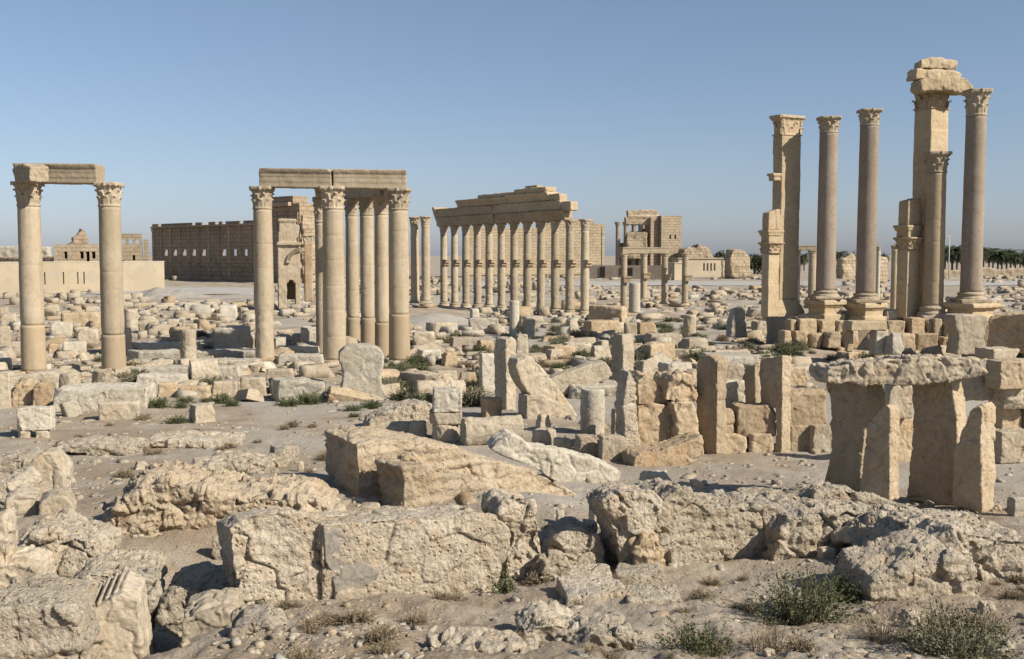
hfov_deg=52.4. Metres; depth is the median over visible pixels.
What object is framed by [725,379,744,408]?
wall block
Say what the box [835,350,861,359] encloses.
rubble block
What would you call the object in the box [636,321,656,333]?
stone block
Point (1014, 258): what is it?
palm tree
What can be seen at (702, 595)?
dry tuft
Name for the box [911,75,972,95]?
beam fragment
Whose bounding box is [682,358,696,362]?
rubble block
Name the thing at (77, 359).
rubble block
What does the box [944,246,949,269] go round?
palm tree
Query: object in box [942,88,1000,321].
corinthian column
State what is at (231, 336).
pedestal
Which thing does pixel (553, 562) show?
stone
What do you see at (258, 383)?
stone block
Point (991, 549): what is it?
rock ledge
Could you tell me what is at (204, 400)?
green tuft
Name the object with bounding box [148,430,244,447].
rock crust
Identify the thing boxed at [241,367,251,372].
rubble slab
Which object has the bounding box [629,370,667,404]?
wall block
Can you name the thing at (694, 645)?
shrub
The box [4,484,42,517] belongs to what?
stone block
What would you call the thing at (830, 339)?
podium block
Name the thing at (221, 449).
dry tuft
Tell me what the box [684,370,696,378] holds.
rubble block
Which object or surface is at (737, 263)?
ruined tower
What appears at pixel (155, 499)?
rock
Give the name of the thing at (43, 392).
boulder
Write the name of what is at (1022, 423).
wall block
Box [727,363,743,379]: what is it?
wall block
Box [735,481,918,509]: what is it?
rock ledge
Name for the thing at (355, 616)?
dry tuft
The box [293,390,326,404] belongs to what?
green tuft
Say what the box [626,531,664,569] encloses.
boulder
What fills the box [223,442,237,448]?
dry tuft
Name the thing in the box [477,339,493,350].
stone block
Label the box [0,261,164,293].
plaster wall
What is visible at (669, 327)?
green tuft
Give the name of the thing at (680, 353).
rubble block
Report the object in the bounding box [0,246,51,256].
ruined wall
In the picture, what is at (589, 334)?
green tuft
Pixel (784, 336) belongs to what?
podium block
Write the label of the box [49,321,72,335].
stone block
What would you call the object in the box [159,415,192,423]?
green tuft
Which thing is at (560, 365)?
green tuft
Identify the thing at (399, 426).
stone block
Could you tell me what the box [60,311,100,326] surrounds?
stone block
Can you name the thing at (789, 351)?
green tuft
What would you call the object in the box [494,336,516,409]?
tall post
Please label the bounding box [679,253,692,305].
corinthian column
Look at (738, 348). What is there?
dry tuft
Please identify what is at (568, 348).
stone block
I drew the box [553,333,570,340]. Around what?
green tuft
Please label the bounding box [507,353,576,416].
leaning slab
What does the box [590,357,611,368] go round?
green tuft
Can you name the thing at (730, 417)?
wall block
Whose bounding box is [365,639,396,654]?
dry tuft
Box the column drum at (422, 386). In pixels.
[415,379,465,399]
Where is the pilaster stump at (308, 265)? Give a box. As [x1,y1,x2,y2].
[302,235,313,301]
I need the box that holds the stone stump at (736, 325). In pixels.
[726,307,747,337]
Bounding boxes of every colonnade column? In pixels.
[438,226,449,305]
[449,225,460,306]
[460,225,472,307]
[471,224,483,307]
[484,224,496,306]
[496,223,508,310]
[508,222,521,300]
[522,222,534,309]
[535,221,548,311]
[549,220,563,313]
[564,220,577,314]
[578,219,593,317]
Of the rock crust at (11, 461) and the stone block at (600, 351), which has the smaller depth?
the rock crust at (11, 461)
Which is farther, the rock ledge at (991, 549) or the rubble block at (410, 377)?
the rubble block at (410, 377)
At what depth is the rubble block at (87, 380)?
47.70 m
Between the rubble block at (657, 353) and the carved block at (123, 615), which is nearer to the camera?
the carved block at (123, 615)
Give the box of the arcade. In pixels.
[122,234,148,260]
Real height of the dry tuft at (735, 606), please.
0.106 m
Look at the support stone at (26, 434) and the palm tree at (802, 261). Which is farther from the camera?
the palm tree at (802, 261)
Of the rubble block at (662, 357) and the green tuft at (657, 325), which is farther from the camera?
the green tuft at (657, 325)
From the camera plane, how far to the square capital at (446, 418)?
29.60 m
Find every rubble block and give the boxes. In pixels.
[0,350,12,362]
[0,362,7,369]
[10,375,23,385]
[47,356,53,361]
[66,358,79,361]
[81,371,92,375]
[83,378,91,382]
[115,365,134,375]
[171,358,200,364]
[178,379,198,384]
[234,388,263,401]
[327,386,375,402]
[382,383,399,394]
[399,370,452,389]
[410,342,445,357]
[574,355,585,359]
[635,353,671,367]
[650,351,671,359]
[675,349,689,359]
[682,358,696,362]
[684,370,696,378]
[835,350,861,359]
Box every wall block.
[138,323,147,330]
[167,319,179,326]
[186,323,197,328]
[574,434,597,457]
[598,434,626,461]
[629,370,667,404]
[636,402,672,445]
[653,369,697,401]
[667,400,703,454]
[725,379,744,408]
[725,432,746,453]
[726,408,734,425]
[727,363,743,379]
[727,424,733,433]
[731,401,775,437]
[746,433,773,452]
[790,387,826,426]
[790,425,808,450]
[791,366,807,385]
[808,424,829,451]
[883,385,912,418]
[899,418,913,460]
[961,375,993,400]
[984,358,1023,389]
[988,389,1023,408]
[993,427,1023,463]
[994,409,1021,428]
[1021,409,1023,428]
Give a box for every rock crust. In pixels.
[0,447,43,477]
[0,465,41,510]
[57,434,149,455]
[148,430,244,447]
[203,450,275,472]
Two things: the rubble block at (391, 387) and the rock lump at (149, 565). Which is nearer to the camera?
the rock lump at (149, 565)
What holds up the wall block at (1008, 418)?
on the wall block at (1008, 445)
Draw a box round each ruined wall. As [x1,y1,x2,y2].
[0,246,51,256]
[0,256,53,261]
[678,244,713,257]
[836,252,855,278]
[880,256,887,282]
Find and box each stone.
[18,430,30,437]
[35,429,49,437]
[135,460,147,469]
[191,456,210,466]
[211,536,221,559]
[269,443,298,466]
[297,461,303,471]
[334,585,366,601]
[338,343,386,397]
[386,624,398,635]
[531,549,571,581]
[556,509,563,520]
[578,518,597,532]
[588,508,599,526]
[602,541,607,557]
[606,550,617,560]
[639,469,671,481]
[667,545,690,565]
[689,479,703,491]
[762,647,776,656]
[816,546,835,558]
[899,608,919,626]
[976,600,996,614]
[1007,496,1023,516]
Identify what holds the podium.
on the ground
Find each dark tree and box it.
[713,249,726,257]
[749,254,761,273]
[750,254,761,273]
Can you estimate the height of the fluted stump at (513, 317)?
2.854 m
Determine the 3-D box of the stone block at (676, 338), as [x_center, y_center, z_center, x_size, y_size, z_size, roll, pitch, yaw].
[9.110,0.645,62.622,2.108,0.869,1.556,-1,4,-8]
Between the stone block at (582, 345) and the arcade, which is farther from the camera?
the arcade
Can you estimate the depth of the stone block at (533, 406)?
34.46 m
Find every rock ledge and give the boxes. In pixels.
[537,516,604,564]
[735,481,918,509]
[760,496,881,560]
[830,504,1023,580]
[831,528,980,603]
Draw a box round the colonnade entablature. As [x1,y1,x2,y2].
[432,185,577,225]
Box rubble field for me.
[0,275,1023,399]
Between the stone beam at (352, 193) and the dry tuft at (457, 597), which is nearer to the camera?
the dry tuft at (457, 597)
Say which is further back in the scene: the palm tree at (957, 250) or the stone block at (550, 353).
the palm tree at (957, 250)
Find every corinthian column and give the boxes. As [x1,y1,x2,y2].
[10,181,46,372]
[93,182,125,375]
[249,186,274,357]
[312,197,322,352]
[318,186,346,365]
[344,198,359,341]
[357,197,374,344]
[371,195,388,357]
[384,187,411,365]
[409,217,419,302]
[419,216,432,303]
[620,253,631,308]
[640,253,650,300]
[659,253,671,303]
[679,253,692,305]
[798,250,800,301]
[804,115,846,320]
[805,250,816,298]
[844,108,887,320]
[876,246,881,297]
[890,245,897,308]
[915,151,952,320]
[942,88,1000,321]
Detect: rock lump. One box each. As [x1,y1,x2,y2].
[17,507,121,578]
[74,549,167,630]
[155,561,229,637]
[181,587,244,640]
[225,602,286,638]
[425,625,538,653]
[514,599,579,641]
[564,612,636,649]
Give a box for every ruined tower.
[69,229,87,243]
[724,249,750,277]
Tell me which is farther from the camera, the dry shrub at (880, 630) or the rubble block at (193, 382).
the rubble block at (193, 382)
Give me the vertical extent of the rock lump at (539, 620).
0.648 m
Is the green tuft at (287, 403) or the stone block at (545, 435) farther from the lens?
the green tuft at (287, 403)
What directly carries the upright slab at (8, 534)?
on the ground
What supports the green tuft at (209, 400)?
on the ground
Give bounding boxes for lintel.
[619,247,668,253]
[799,245,816,249]
[809,354,987,387]
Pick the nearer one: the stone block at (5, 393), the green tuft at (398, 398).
the stone block at (5, 393)
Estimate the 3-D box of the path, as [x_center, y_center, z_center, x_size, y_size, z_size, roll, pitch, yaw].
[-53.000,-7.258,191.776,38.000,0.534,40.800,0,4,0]
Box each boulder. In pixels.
[12,377,34,406]
[28,445,75,493]
[32,378,54,405]
[80,366,90,370]
[188,358,218,382]
[481,487,540,581]
[529,352,546,362]
[587,482,663,563]
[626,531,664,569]
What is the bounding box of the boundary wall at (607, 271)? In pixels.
[589,265,661,278]
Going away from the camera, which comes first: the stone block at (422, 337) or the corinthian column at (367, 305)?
the corinthian column at (367, 305)
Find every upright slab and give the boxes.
[0,507,17,570]
[479,353,494,390]
[696,353,727,453]
[742,364,760,402]
[759,355,791,452]
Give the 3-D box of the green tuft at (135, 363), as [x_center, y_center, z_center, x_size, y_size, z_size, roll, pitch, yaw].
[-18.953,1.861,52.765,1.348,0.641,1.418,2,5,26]
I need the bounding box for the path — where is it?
[90,287,314,294]
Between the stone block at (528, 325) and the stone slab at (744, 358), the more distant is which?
the stone block at (528, 325)
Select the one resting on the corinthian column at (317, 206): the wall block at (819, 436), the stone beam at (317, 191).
the stone beam at (317, 191)
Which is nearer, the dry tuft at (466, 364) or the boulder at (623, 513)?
the boulder at (623, 513)
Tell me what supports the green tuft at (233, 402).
on the ground
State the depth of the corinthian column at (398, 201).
55.91 m
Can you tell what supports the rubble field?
on the ground
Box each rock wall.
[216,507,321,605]
[315,504,510,599]
[636,477,783,563]
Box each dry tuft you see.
[87,343,97,348]
[112,466,134,477]
[113,371,133,377]
[132,412,152,420]
[137,443,151,453]
[140,447,167,455]
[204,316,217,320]
[214,445,225,450]
[218,360,236,364]
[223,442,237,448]
[275,424,291,429]
[278,599,299,609]
[281,644,321,658]
[283,419,300,427]
[294,601,307,607]
[295,618,327,633]
[296,612,342,626]
[301,467,317,472]
[306,423,317,427]
[313,450,325,460]
[319,608,338,625]
[329,611,350,624]
[333,607,383,627]
[359,621,401,646]
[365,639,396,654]
[371,620,404,638]
[382,374,406,387]
[396,610,437,625]
[430,590,453,600]
[443,336,454,342]
[447,590,466,601]
[453,360,473,367]
[458,379,475,389]
[463,386,493,399]
[512,629,529,640]
[521,568,552,586]
[533,357,548,367]
[546,330,557,335]
[553,354,567,359]
[571,328,585,337]
[584,642,602,652]
[594,646,623,658]
[612,572,624,581]
[614,646,629,651]
[661,650,687,658]
[674,605,690,612]
[685,586,715,601]
[692,632,733,653]
[697,576,726,586]
[714,335,730,341]
[730,346,754,353]
[730,602,746,610]
[735,574,750,581]
[738,601,761,613]
[740,337,762,344]
[777,632,821,654]
[905,644,924,653]
[932,616,958,626]
[937,607,990,628]
[989,580,1001,585]
[993,588,1023,601]
[1003,572,1023,584]
[1014,585,1023,592]
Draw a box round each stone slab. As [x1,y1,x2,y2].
[136,372,189,386]
[702,352,759,364]
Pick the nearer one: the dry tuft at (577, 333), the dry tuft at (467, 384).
the dry tuft at (467, 384)
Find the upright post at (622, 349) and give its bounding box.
[610,333,634,381]
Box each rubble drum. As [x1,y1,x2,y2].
[59,372,80,387]
[76,353,87,360]
[91,368,111,382]
[249,363,264,371]
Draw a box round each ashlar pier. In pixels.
[767,114,807,316]
[910,88,951,310]
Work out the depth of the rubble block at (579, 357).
55.46 m
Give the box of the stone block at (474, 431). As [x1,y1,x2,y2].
[460,415,523,445]
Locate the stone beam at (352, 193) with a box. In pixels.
[344,189,383,197]
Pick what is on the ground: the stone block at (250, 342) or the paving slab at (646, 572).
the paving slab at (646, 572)
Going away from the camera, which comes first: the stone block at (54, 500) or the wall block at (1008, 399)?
the stone block at (54, 500)
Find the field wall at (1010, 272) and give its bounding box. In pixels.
[944,267,1023,276]
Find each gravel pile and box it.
[140,287,188,299]
[173,289,210,297]
[410,313,468,330]
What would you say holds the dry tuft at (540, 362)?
on the ground
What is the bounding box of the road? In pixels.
[470,281,1018,285]
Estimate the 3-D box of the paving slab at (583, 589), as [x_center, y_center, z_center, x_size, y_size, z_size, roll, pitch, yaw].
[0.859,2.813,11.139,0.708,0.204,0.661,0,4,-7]
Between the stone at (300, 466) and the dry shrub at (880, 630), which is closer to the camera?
the dry shrub at (880, 630)
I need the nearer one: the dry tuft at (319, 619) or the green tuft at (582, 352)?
the dry tuft at (319, 619)
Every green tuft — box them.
[91,355,100,361]
[115,370,142,382]
[129,361,144,365]
[130,367,150,373]
[148,396,173,408]
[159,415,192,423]
[173,400,189,408]
[175,395,197,402]
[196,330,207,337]
[198,396,211,401]
[200,375,222,384]
[203,397,217,403]
[211,392,235,403]
[222,398,241,406]
[272,395,301,406]
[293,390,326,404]
[337,404,363,411]
[346,412,361,417]
[357,399,384,409]
[382,377,410,388]
[383,363,404,368]
[386,389,409,400]
[388,365,407,371]
[388,385,415,399]
[390,360,411,366]
[402,354,425,365]
[402,390,426,400]
[408,389,431,403]
[410,362,434,371]
[447,331,458,336]
[462,391,492,407]
[466,384,490,393]
[467,344,493,352]
[473,349,493,354]
[547,324,559,331]
[548,336,567,344]
[548,361,569,369]
[549,339,568,344]
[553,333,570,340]
[567,348,592,358]
[583,332,596,336]
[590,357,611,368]
[634,349,648,360]
[654,321,662,327]
[657,322,676,331]
[658,327,672,332]
[661,316,674,321]
[682,348,707,360]
[695,334,707,337]
[715,324,725,329]
[739,341,758,350]
[757,349,771,353]
[759,351,780,358]
[773,341,789,351]
[774,343,807,355]
[791,337,812,350]
[791,344,806,350]
[823,353,837,360]
[857,351,874,357]
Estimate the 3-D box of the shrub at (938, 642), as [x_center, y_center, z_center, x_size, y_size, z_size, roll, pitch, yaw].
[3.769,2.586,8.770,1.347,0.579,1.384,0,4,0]
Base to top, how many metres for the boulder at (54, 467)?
0.822 m
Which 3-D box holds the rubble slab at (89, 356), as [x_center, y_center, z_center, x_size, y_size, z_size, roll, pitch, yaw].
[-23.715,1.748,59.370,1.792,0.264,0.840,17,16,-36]
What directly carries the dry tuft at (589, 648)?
on the ground
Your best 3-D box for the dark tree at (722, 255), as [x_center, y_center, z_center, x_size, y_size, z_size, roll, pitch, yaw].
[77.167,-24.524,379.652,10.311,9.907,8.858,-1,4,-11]
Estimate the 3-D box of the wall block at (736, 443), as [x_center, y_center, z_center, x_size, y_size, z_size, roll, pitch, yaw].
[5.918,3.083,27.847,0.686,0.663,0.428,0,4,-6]
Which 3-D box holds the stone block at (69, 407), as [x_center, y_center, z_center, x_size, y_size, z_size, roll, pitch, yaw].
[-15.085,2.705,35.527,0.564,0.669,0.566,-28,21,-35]
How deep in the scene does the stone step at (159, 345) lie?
62.81 m
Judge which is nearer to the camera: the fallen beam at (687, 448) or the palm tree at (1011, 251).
the fallen beam at (687, 448)
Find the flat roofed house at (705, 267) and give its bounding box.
[670,258,724,276]
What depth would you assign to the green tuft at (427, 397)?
39.17 m
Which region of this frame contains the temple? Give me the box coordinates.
[615,209,662,264]
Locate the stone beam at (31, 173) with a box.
[12,163,48,183]
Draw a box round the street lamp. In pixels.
[945,235,950,278]
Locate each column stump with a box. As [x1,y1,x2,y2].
[124,309,138,328]
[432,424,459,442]
[580,387,604,434]
[629,283,639,312]
[683,314,696,337]
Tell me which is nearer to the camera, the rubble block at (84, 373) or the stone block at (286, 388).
the stone block at (286, 388)
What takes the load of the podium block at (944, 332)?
on the podium block at (942, 340)
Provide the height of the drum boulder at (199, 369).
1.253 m
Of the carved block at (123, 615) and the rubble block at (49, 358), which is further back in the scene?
the rubble block at (49, 358)
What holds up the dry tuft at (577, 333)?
on the ground
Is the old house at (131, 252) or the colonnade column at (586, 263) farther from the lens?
the old house at (131, 252)
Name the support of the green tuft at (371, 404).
on the ground
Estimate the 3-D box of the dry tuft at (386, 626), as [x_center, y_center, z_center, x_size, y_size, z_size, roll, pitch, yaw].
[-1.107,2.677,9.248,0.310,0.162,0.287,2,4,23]
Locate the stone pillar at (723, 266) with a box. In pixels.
[721,260,724,276]
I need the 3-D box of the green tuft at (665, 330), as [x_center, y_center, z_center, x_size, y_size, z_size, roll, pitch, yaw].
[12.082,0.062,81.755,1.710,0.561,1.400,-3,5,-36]
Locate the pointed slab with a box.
[614,369,640,446]
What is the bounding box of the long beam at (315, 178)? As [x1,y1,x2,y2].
[259,168,406,189]
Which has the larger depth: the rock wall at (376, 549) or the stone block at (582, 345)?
the stone block at (582, 345)
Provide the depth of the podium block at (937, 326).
61.27 m
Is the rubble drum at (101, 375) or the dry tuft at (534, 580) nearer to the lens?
the dry tuft at (534, 580)
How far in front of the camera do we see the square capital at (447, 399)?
29.57 m
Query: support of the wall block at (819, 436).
on the ground
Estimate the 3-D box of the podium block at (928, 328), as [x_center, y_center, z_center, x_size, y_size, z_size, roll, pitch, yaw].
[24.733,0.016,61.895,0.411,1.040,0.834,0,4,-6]
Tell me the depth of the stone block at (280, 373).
47.20 m
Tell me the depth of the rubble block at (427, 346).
58.57 m
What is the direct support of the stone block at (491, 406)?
on the ground
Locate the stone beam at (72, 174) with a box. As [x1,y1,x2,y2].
[13,163,104,184]
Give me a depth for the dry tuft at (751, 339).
69.33 m
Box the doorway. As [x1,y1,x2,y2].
[600,267,632,276]
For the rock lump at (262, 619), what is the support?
on the ground
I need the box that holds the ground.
[0,256,1023,658]
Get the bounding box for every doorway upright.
[825,383,884,491]
[860,404,899,499]
[906,380,966,504]
[951,402,995,511]
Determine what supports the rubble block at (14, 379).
on the ground
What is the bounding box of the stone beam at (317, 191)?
[314,189,320,196]
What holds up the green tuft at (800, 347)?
on the ground
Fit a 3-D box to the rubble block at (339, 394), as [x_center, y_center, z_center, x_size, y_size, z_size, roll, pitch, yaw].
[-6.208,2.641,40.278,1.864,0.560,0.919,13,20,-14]
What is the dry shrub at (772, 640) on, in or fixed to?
on the ground
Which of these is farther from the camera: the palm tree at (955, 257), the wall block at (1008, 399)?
the palm tree at (955, 257)
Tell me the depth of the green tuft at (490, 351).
59.90 m
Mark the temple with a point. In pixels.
(634, 237)
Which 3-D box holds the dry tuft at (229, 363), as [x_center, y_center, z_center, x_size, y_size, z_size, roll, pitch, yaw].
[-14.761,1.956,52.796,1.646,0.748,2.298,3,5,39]
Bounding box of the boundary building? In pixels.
[668,262,681,279]
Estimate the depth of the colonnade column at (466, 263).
122.42 m
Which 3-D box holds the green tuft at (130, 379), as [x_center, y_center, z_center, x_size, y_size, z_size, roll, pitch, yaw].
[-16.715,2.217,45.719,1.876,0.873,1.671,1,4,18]
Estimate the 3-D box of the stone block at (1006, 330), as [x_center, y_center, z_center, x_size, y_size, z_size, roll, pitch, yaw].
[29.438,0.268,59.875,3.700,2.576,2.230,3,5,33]
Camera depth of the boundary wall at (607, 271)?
295.42 m
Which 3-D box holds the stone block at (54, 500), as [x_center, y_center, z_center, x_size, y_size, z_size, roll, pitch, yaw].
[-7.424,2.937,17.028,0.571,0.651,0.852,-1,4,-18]
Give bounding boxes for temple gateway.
[272,196,314,283]
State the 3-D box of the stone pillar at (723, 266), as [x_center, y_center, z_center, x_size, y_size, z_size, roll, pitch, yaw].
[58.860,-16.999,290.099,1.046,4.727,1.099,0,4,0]
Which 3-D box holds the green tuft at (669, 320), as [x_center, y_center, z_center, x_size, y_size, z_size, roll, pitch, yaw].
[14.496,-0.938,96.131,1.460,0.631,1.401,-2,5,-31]
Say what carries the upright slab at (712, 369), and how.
on the ground
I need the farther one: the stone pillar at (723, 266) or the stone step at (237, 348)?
the stone pillar at (723, 266)
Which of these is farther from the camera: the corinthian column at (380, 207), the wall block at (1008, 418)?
the corinthian column at (380, 207)
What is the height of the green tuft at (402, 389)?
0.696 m
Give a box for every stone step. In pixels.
[127,349,255,359]
[129,358,260,362]
[132,341,203,349]
[133,364,243,375]
[220,348,255,348]
[278,353,323,364]
[280,345,319,353]
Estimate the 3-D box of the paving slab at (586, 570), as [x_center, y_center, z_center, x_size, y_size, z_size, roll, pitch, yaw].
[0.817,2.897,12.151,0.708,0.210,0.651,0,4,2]
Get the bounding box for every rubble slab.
[86,354,93,359]
[235,361,276,369]
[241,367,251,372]
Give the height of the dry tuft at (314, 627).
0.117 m
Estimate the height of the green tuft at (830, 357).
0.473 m
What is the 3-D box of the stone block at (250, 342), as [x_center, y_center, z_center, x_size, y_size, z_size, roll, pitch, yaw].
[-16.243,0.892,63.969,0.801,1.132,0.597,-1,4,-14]
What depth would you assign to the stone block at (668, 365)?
51.65 m
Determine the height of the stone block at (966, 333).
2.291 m
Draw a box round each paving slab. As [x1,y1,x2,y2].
[554,563,611,580]
[556,576,629,605]
[613,562,665,581]
[624,581,681,604]
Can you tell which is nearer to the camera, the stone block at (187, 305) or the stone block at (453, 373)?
the stone block at (453, 373)
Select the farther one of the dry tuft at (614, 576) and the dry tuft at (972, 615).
the dry tuft at (614, 576)
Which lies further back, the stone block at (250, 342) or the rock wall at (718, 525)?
the stone block at (250, 342)
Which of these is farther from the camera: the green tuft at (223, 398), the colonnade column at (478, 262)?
the colonnade column at (478, 262)
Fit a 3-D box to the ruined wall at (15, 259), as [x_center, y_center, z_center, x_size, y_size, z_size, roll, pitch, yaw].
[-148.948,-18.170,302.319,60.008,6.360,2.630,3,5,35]
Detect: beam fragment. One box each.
[906,68,961,81]
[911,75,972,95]
[914,57,956,69]
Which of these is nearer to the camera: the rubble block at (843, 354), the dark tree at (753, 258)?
the rubble block at (843, 354)
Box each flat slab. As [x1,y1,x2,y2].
[15,368,73,387]
[53,382,156,411]
[568,379,617,398]
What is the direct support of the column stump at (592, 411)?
on the ground
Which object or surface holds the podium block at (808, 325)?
on the podium block at (815, 339)
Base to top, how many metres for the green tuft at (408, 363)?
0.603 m
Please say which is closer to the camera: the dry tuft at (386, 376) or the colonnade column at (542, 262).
the dry tuft at (386, 376)
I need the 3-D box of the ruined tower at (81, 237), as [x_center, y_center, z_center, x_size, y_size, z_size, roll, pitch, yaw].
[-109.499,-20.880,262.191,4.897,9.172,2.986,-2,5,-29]
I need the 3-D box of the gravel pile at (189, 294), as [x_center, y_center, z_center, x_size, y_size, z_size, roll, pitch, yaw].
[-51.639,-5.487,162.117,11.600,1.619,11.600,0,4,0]
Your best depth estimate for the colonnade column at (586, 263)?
104.46 m
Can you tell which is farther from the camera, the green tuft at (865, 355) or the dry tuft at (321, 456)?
the green tuft at (865, 355)
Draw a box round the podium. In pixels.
[766,312,1023,345]
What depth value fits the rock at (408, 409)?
32.77 m
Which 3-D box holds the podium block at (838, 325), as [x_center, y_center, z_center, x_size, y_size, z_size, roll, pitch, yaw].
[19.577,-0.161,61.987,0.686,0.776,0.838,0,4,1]
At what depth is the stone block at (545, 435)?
28.66 m
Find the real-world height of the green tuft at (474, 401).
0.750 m
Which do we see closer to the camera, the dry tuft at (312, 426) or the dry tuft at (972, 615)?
the dry tuft at (972, 615)
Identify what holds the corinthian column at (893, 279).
on the ground
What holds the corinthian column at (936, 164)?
on the podium
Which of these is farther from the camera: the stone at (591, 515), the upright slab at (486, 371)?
the upright slab at (486, 371)
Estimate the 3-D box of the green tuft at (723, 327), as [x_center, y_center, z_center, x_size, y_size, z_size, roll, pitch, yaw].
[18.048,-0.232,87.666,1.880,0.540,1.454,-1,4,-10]
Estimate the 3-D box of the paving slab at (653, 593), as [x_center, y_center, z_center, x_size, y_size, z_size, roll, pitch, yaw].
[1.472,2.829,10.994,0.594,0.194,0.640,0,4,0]
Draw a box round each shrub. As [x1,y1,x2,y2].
[486,568,518,594]
[653,613,741,658]
[730,615,801,653]
[741,557,878,627]
[812,568,875,605]
[841,610,916,644]
[871,591,1023,658]
[970,604,1020,634]
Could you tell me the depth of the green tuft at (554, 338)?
64.92 m
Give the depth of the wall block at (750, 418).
27.79 m
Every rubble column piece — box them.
[136,357,167,365]
[381,369,399,380]
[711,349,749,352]
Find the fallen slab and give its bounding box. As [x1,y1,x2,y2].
[486,428,620,481]
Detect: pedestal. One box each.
[213,325,250,348]
[300,325,315,342]
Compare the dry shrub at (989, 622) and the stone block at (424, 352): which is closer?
the dry shrub at (989, 622)
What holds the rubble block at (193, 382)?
on the ground
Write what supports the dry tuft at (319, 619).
on the ground
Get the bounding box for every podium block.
[778,330,791,344]
[785,319,796,330]
[791,330,807,345]
[796,318,816,334]
[797,313,811,318]
[807,333,822,347]
[816,319,834,332]
[821,331,840,348]
[835,320,843,332]
[841,330,858,348]
[883,309,902,319]
[883,320,904,332]
[901,333,915,349]
[903,317,924,333]
[915,333,937,351]
[924,321,932,332]
[929,318,941,335]
[937,336,947,344]
[941,321,947,336]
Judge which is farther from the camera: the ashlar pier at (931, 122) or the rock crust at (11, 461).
the ashlar pier at (931, 122)
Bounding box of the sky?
[0,0,1023,255]
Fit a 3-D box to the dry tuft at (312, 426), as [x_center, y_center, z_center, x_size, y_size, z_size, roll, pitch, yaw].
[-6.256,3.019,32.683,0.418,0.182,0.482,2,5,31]
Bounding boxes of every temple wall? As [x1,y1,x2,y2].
[150,220,253,281]
[469,219,604,276]
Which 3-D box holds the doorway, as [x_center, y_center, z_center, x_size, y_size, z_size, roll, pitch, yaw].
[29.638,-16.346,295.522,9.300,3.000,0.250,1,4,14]
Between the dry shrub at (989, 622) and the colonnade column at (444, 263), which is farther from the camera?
the colonnade column at (444, 263)
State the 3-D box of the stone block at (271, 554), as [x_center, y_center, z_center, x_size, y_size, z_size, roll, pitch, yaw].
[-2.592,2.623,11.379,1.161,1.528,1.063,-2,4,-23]
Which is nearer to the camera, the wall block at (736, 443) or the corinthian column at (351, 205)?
the wall block at (736, 443)
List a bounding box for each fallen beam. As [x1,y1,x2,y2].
[549,360,609,394]
[622,432,703,466]
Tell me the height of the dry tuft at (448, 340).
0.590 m
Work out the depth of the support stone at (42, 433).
30.60 m
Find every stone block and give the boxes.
[0,312,17,329]
[0,326,10,346]
[0,358,12,370]
[0,373,11,408]
[0,544,55,588]
[0,573,103,658]
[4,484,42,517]
[16,405,55,430]
[38,487,76,514]
[48,343,57,356]
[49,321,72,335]
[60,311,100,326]
[60,398,82,416]
[62,340,86,353]
[77,328,99,343]
[85,306,99,310]
[98,399,140,419]
[124,327,132,352]
[157,381,178,396]
[179,385,210,398]
[184,302,205,309]
[189,403,214,423]
[212,380,237,395]
[218,304,237,319]
[240,376,266,395]
[246,335,254,347]
[266,368,293,379]
[271,376,325,400]
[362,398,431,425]
[368,421,410,432]
[397,453,415,462]
[408,420,426,436]
[412,331,435,344]
[417,348,440,360]
[426,321,457,331]
[436,370,456,379]
[441,352,457,365]
[449,336,478,347]
[459,372,476,382]
[460,415,523,445]
[468,318,498,329]
[470,308,479,317]
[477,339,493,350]
[480,396,501,416]
[515,334,528,354]
[518,393,549,418]
[521,316,535,336]
[532,427,555,444]
[535,413,550,428]
[543,344,574,355]
[545,348,563,358]
[553,437,572,449]
[563,342,590,352]
[566,317,577,332]
[581,319,620,333]
[588,304,627,321]
[590,345,610,358]
[611,407,615,433]
[624,322,636,334]
[633,345,640,355]
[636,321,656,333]
[636,360,657,376]
[640,341,674,359]
[644,333,681,345]
[657,361,691,371]
[678,337,708,350]
[751,321,766,336]
[883,332,903,354]
[944,313,987,354]
[975,346,1019,358]
[987,312,1023,353]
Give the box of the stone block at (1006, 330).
[987,312,1023,353]
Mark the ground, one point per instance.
(196, 548)
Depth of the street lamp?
229.31 m
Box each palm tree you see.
[800,253,808,270]
[800,254,807,270]
[836,251,848,260]
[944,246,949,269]
[945,245,960,269]
[945,246,959,269]
[983,247,990,261]
[983,248,995,266]
[985,248,998,266]
[986,249,1010,268]
[996,248,1018,268]
[1004,252,1023,267]
[1019,257,1023,267]
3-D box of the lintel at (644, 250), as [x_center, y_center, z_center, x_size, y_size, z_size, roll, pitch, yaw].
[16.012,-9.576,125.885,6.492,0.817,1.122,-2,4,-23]
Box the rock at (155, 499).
[102,460,345,536]
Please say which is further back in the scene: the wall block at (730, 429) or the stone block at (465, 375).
the stone block at (465, 375)
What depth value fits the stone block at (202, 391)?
40.76 m
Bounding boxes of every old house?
[54,244,98,261]
[122,244,141,260]
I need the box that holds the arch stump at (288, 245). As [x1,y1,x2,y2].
[276,218,304,308]
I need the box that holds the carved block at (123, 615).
[94,567,153,658]
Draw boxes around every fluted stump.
[180,329,196,358]
[509,300,518,336]
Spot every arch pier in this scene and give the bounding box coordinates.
[758,209,784,316]
[893,198,923,317]
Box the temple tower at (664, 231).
[648,216,681,264]

